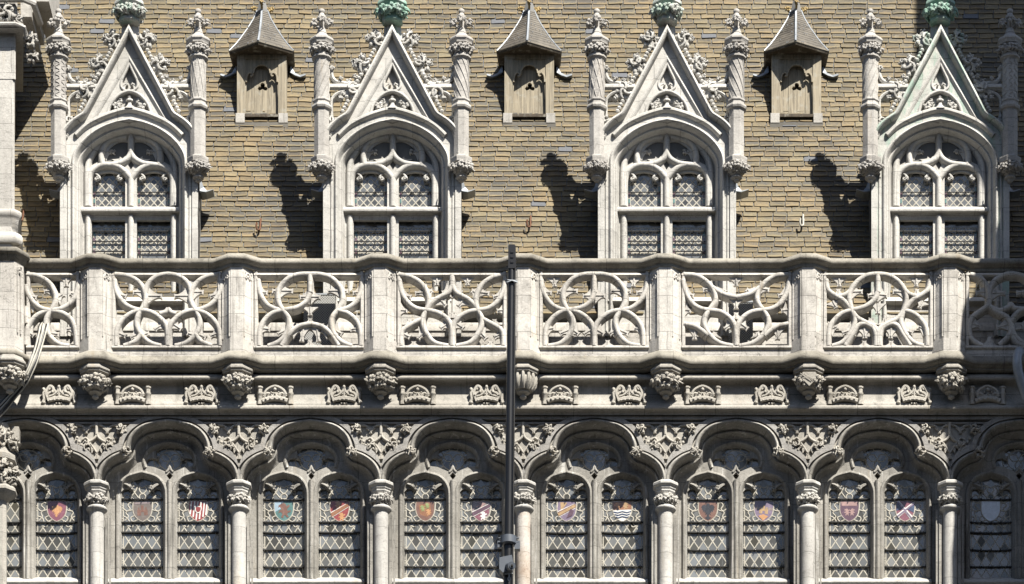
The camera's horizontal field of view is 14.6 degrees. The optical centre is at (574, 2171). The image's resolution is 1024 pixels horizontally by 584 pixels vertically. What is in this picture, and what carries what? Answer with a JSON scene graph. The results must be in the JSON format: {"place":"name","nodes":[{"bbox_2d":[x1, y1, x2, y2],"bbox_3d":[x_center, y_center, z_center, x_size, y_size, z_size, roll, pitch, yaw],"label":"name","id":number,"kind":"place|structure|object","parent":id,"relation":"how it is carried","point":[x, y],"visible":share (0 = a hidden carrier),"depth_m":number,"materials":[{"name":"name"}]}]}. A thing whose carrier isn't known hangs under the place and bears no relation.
{"place":"outdoors","nodes":[
{"label":"outdoors","id":0,"kind":"place"},
{"bbox_2d":[0,322,1023,478],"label":"facade wall","id":1,"kind":"structure","parent":0,"point":[96,429],"depth_m":66.58,"materials":[{"name":"stone"}]},
{"bbox_2d":[0,422,21,583],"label":"column","id":2,"kind":"structure","parent":1,"relation":"attached to","point":[9,472],"depth_m":66.25,"materials":[{"name":"stone"}]},
{"bbox_2d":[0,0,59,364],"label":"corner turret","id":3,"kind":"object","parent":1,"relation":"attached to","point":[31,20],"visible":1,"depth_m":66.54,"materials":[{"name":"stone"}]},
{"bbox_2d":[0,354,27,394],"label":"pendant boss","id":4,"kind":"object","parent":3,"relation":"attached to","point":[13,372],"visible":1,"depth_m":65.85,"materials":[{"name":"stone"}]},
{"bbox_2d":[0,416,99,583],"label":"arched window","id":5,"kind":"structure","parent":1,"relation":"attached to","point":[46,506],"depth_m":66.97,"materials":[{"name":"grey stone"}]},
{"bbox_2d":[41,385,76,404],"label":"crown carving","id":6,"kind":"object","parent":1,"relation":"attached to","point":[59,394],"visible":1,"depth_m":66.46,"materials":[{"name":"stone"}]},
{"bbox_2d":[77,362,111,399],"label":"pendant boss","id":7,"kind":"object","parent":1,"relation":"attached to","point":[94,381],"visible":1,"depth_m":66.26,"materials":[{"name":"grey stone"}]},
{"bbox_2d":[83,479,110,583],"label":"engaged column","id":8,"kind":"structure","parent":1,"relation":"on","point":[96,499],"depth_m":66.54,"materials":[{"name":"stone"}]},
{"bbox_2d":[114,385,150,403],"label":"crown carving","id":9,"kind":"object","parent":1,"relation":"attached to","point":[132,393],"visible":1,"depth_m":66.47,"materials":[{"name":"stone"}]},
{"bbox_2d":[93,416,239,583],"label":"arched window","id":10,"kind":"structure","parent":1,"relation":"attached to","point":[165,529],"depth_m":66.92,"materials":[{"name":"grey stone"}]},
{"bbox_2d":[184,385,218,404],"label":"crown carving","id":11,"kind":"object","parent":1,"relation":"attached to","point":[201,393],"visible":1,"depth_m":66.46,"materials":[{"name":"stone"}]},
{"bbox_2d":[221,362,253,399],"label":"pendant boss","id":12,"kind":"object","parent":1,"relation":"attached to","point":[237,379],"visible":1,"depth_m":66.25,"materials":[{"name":"grey stone"}]},
{"bbox_2d":[225,479,252,583],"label":"engaged column","id":13,"kind":"structure","parent":1,"relation":"on","point":[238,497],"depth_m":66.54,"materials":[{"name":"stone"}]},
{"bbox_2d":[256,385,293,403],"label":"crown carving","id":14,"kind":"object","parent":1,"relation":"attached to","point":[275,393],"visible":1,"depth_m":66.47,"materials":[{"name":"stone"}]},
{"bbox_2d":[235,416,384,583],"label":"arched window","id":15,"kind":"structure","parent":1,"relation":"attached to","point":[307,529],"depth_m":66.92,"materials":[{"name":"grey stone"}]},
{"bbox_2d":[303,293,335,344],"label":"equipment casing","id":16,"kind":"object","parent":1,"relation":"attached to","point":[326,306],"visible":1,"depth_m":66.86,"materials":[{"name":"grey metal"}]},
{"bbox_2d":[326,385,361,404],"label":"crown carving","id":17,"kind":"object","parent":1,"relation":"attached to","point":[344,394],"visible":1,"depth_m":66.46,"materials":[{"name":"stone"}]},
{"bbox_2d":[367,479,394,583],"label":"engaged column","id":18,"kind":"structure","parent":1,"relation":"on","point":[381,499],"depth_m":66.54,"materials":[{"name":"stone"}]},
{"bbox_2d":[364,362,397,399],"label":"pendant boss","id":19,"kind":"object","parent":1,"relation":"attached to","point":[379,378],"visible":1,"depth_m":66.26,"materials":[{"name":"grey stone"}]},
{"bbox_2d":[399,385,435,403],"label":"crown carving","id":20,"kind":"object","parent":1,"relation":"attached to","point":[417,393],"visible":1,"depth_m":66.47,"materials":[{"name":"stone"}]},
{"bbox_2d":[380,416,526,583],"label":"arched window","id":21,"kind":"structure","parent":1,"relation":"attached to","point":[449,529],"depth_m":66.95,"materials":[{"name":"grey stone"}]},
{"bbox_2d":[469,385,503,404],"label":"crown carving","id":22,"kind":"object","parent":1,"relation":"attached to","point":[486,393],"visible":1,"depth_m":66.46,"materials":[{"name":"stone"}]},
{"bbox_2d":[15,0,1023,321],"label":"slate roof","id":23,"kind":"structure","parent":1,"relation":"on","point":[517,178],"depth_m":68.45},
{"bbox_2d":[44,0,214,336],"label":"dormer window","id":24,"kind":"structure","parent":23,"relation":"attached to","point":[127,167],"depth_m":67.12,"materials":[{"name":"stone"}]},
{"bbox_2d":[255,218,261,230],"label":"roof hook","id":25,"kind":"object","parent":23,"relation":"attached to","point":[260,225],"visible":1,"depth_m":67.66,"materials":[{"name":"metal"}]},
{"bbox_2d":[220,0,305,127],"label":"small roof dormer","id":26,"kind":"object","parent":23,"relation":"attached to","point":[261,51],"visible":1,"depth_m":68.51,"materials":[{"name":"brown wood"}]},
{"bbox_2d":[246,66,277,113],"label":"door","id":27,"kind":"structure","parent":26,"relation":"in","point":[261,93],"depth_m":68.60,"materials":[{"name":"brown wood"}]},
{"bbox_2d":[308,0,475,336],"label":"dormer window","id":28,"kind":"structure","parent":23,"relation":"attached to","point":[390,166],"depth_m":67.12,"materials":[{"name":"stone"}]},
{"bbox_2d":[526,215,531,227],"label":"roof hook","id":29,"kind":"object","parent":23,"relation":"attached to","point":[530,222],"visible":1,"depth_m":67.69,"materials":[{"name":"metal"}]},
{"bbox_2d":[487,0,571,127],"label":"small roof dormer","id":30,"kind":"object","parent":23,"relation":"attached to","point":[529,52],"visible":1,"depth_m":68.51,"materials":[{"name":"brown wood"}]},
{"bbox_2d":[513,66,545,113],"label":"door","id":31,"kind":"structure","parent":30,"relation":"in","point":[529,88],"depth_m":68.60,"materials":[{"name":"brown wood"}]},
{"bbox_2d":[583,0,750,336],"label":"dormer window","id":32,"kind":"structure","parent":23,"relation":"attached to","point":[666,167],"depth_m":67.12,"materials":[{"name":"stone"}]},
{"bbox_2d":[753,0,838,127],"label":"small roof dormer","id":33,"kind":"object","parent":23,"relation":"attached to","point":[796,51],"visible":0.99,"depth_m":68.51,"materials":[{"name":"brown wood"}]},
{"bbox_2d":[780,66,812,113],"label":"door","id":34,"kind":"structure","parent":33,"relation":"in","point":[796,89],"depth_m":68.60,"materials":[{"name":"brown wood"}]},
{"bbox_2d":[799,214,804,226],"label":"roof hook","id":35,"kind":"object","parent":23,"relation":"attached to","point":[802,224],"visible":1,"depth_m":67.69,"materials":[{"name":"white metal"}]},
{"bbox_2d":[855,0,1023,336],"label":"dormer window","id":36,"kind":"structure","parent":23,"relation":"attached to","point":[940,165],"depth_m":67.12,"materials":[{"name":"grey stone"}]},
{"bbox_2d":[24,253,1023,373],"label":"balustrade","id":37,"kind":"object","parent":1,"relation":"on","point":[240,293],"visible":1,"depth_m":66.38,"materials":[{"name":"stone"}]},
{"bbox_2d":[0,321,48,416],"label":"cable bundle","id":38,"kind":"object","parent":37,"relation":"hanging from","point":[7,401],"visible":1,"depth_m":66.12,"materials":[{"name":"white plastic"}]},
{"bbox_2d":[1012,347,1023,401],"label":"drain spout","id":39,"kind":"object","parent":37,"relation":"attached to","point":[1018,354],"visible":1,"depth_m":66.08,"materials":[{"name":"grey metal"}]},
{"bbox_2d":[513,479,536,583],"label":"engaged column","id":40,"kind":"structure","parent":1,"relation":"on","point":[524,498],"depth_m":66.53,"materials":[{"name":"grey stone"}]},
{"bbox_2d":[515,362,537,399],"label":"pendant boss","id":41,"kind":"object","parent":1,"relation":"attached to","point":[526,375],"visible":0.88,"depth_m":66.26,"materials":[{"name":"grey stone"}]},
{"bbox_2d":[541,385,578,403],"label":"crown carving","id":42,"kind":"object","parent":1,"relation":"attached to","point":[560,393],"visible":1,"depth_m":66.47,"materials":[{"name":"stone"}]},
{"bbox_2d":[520,416,668,583],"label":"arched window","id":43,"kind":"structure","parent":1,"relation":"attached to","point":[596,530],"depth_m":66.93,"materials":[{"name":"grey stone"}]},
{"bbox_2d":[611,385,646,404],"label":"crown carving","id":44,"kind":"object","parent":1,"relation":"attached to","point":[629,393],"visible":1,"depth_m":66.46,"materials":[{"name":"stone"}]},
{"bbox_2d":[652,479,678,583],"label":"engaged column","id":45,"kind":"structure","parent":1,"relation":"on","point":[665,498],"depth_m":66.54,"materials":[{"name":"stone"}]},
{"bbox_2d":[650,362,682,399],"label":"pendant boss","id":46,"kind":"object","parent":1,"relation":"attached to","point":[665,381],"visible":1,"depth_m":66.25,"materials":[{"name":"grey stone"}]},
{"bbox_2d":[684,385,720,403],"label":"crown carving","id":47,"kind":"object","parent":1,"relation":"attached to","point":[702,393],"visible":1,"depth_m":66.47,"materials":[{"name":"stone"}]},
{"bbox_2d":[662,416,808,583],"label":"arched window","id":48,"kind":"structure","parent":1,"relation":"attached to","point":[738,530],"depth_m":66.92,"materials":[{"name":"grey stone"}]},
{"bbox_2d":[728,301,752,342],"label":"equipment casing","id":49,"kind":"object","parent":1,"relation":"attached to","point":[745,336],"visible":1,"depth_m":66.86,"materials":[{"name":"grey metal"}]},
{"bbox_2d":[754,385,788,404],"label":"crown carving","id":50,"kind":"object","parent":1,"relation":"attached to","point":[771,393],"visible":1,"depth_m":66.46,"materials":[{"name":"stone"}]},
{"bbox_2d":[794,479,821,583],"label":"engaged column","id":51,"kind":"structure","parent":1,"relation":"on","point":[807,498],"depth_m":66.54,"materials":[{"name":"stone"}]},
{"bbox_2d":[791,362,825,399],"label":"pendant boss","id":52,"kind":"object","parent":1,"relation":"attached to","point":[809,379],"visible":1,"depth_m":66.25,"materials":[{"name":"grey stone"}]},
{"bbox_2d":[826,385,863,403],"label":"crown carving","id":53,"kind":"object","parent":1,"relation":"attached to","point":[845,393],"visible":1,"depth_m":66.47,"materials":[{"name":"stone"}]},
{"bbox_2d":[807,416,953,583],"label":"arched window","id":54,"kind":"structure","parent":1,"relation":"attached to","point":[881,529],"depth_m":66.92,"materials":[{"name":"grey stone"}]},
{"bbox_2d":[896,385,931,404],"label":"crown carving","id":55,"kind":"object","parent":1,"relation":"attached to","point":[914,393],"visible":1,"depth_m":66.46,"materials":[{"name":"stone"}]},
{"bbox_2d":[936,479,963,583],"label":"engaged column","id":56,"kind":"structure","parent":1,"relation":"on","point":[949,499],"depth_m":66.54,"materials":[{"name":"stone"}]},
{"bbox_2d":[934,362,968,399],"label":"pendant boss","id":57,"kind":"object","parent":1,"relation":"attached to","point":[951,378],"visible":1,"depth_m":66.25,"materials":[{"name":"grey stone"}]},
{"bbox_2d":[947,416,1023,583],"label":"arched window","id":58,"kind":"structure","parent":1,"relation":"attached to","point":[988,470],"depth_m":66.92,"materials":[{"name":"grey stone"}]},
{"bbox_2d":[969,385,1005,403],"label":"crown carving","id":59,"kind":"object","parent":1,"relation":"attached to","point":[987,393],"visible":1,"depth_m":66.47,"materials":[{"name":"stone"}]},
{"label":"ground","id":60,"kind":"structure","parent":0,"visible":0},
{"bbox_2d":[497,244,519,583],"bbox_3d":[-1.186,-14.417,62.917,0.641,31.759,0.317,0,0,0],"label":"lamp pole","id":61,"kind":"object","parent":60,"relation":"on","point":[509,542],"visible":1,"depth_m":62.86,"materials":[{"name":"black metal"}]},
{"bbox_2d":[499,555,515,581],"bbox_3d":[-1.059,-25.145,62.706,0.260,0.416,0.321,0,0,0],"label":"floodlight","id":62,"kind":"object","parent":61,"relation":"attached to","point":[507,565],"visible":1,"depth_m":62.71,"materials":[{"name":"grey metal"}]}
]}

